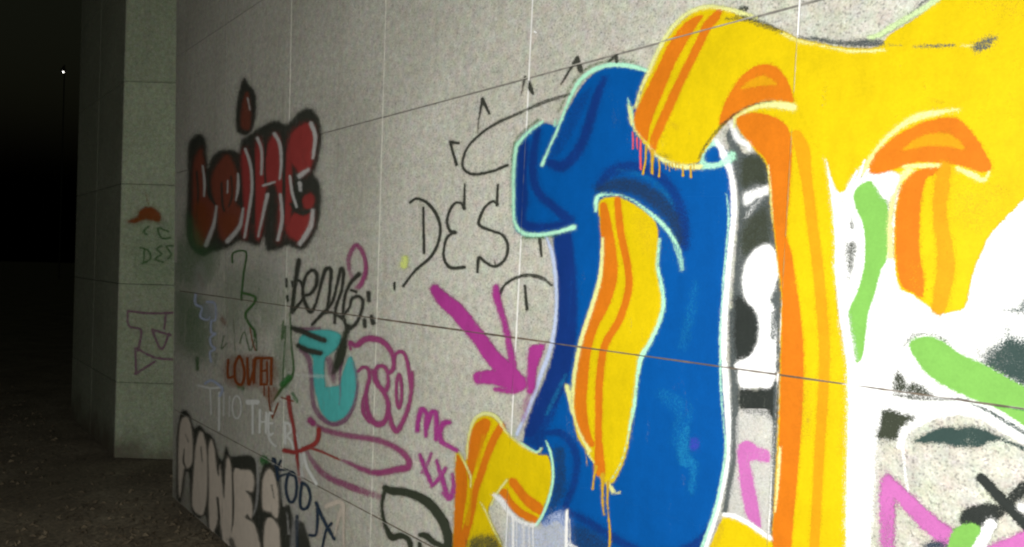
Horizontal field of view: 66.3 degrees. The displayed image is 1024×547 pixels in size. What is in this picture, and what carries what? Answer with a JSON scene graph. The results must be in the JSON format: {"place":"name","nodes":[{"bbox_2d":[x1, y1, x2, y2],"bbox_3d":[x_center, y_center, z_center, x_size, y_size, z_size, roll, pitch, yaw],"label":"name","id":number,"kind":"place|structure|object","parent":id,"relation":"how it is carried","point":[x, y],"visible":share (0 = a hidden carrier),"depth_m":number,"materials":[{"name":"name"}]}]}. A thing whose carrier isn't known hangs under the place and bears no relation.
{"place":"outdoors","nodes":[
{"label":"outdoors","id":0,"kind":"place"},
{"bbox_2d":[0,0,81,262],"label":"sky","id":1,"kind":"structure","parent":0,"point":[38,38],"materials":[{"name":"black"}]},
{"bbox_2d":[0,261,228,546],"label":"ground","id":2,"kind":"structure","parent":0,"point":[36,322],"depth_m":5.79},
{"bbox_2d":[58,65,66,278],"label":"street lamp","id":3,"kind":"object","parent":2,"relation":"on","point":[63,69],"visible":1,"depth_m":45.75,"materials":[{"name":"metal"}]},
{"bbox_2d":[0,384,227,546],"bbox_3d":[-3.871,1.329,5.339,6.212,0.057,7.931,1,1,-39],"label":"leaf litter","id":4,"kind":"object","parent":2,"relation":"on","point":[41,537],"visible":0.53,"depth_m":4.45,"materials":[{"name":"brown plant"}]},
{"bbox_2d":[172,0,1023,546],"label":"stone wall","id":5,"kind":"structure","parent":2,"relation":"on","point":[598,272],"depth_m":1.99,"materials":[{"name":"stone"}]},
{"bbox_2d":[71,0,177,458],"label":"stone pier","id":6,"kind":"structure","parent":0,"point":[122,367],"depth_m":5.77,"materials":[{"name":"stone"}]}
]}

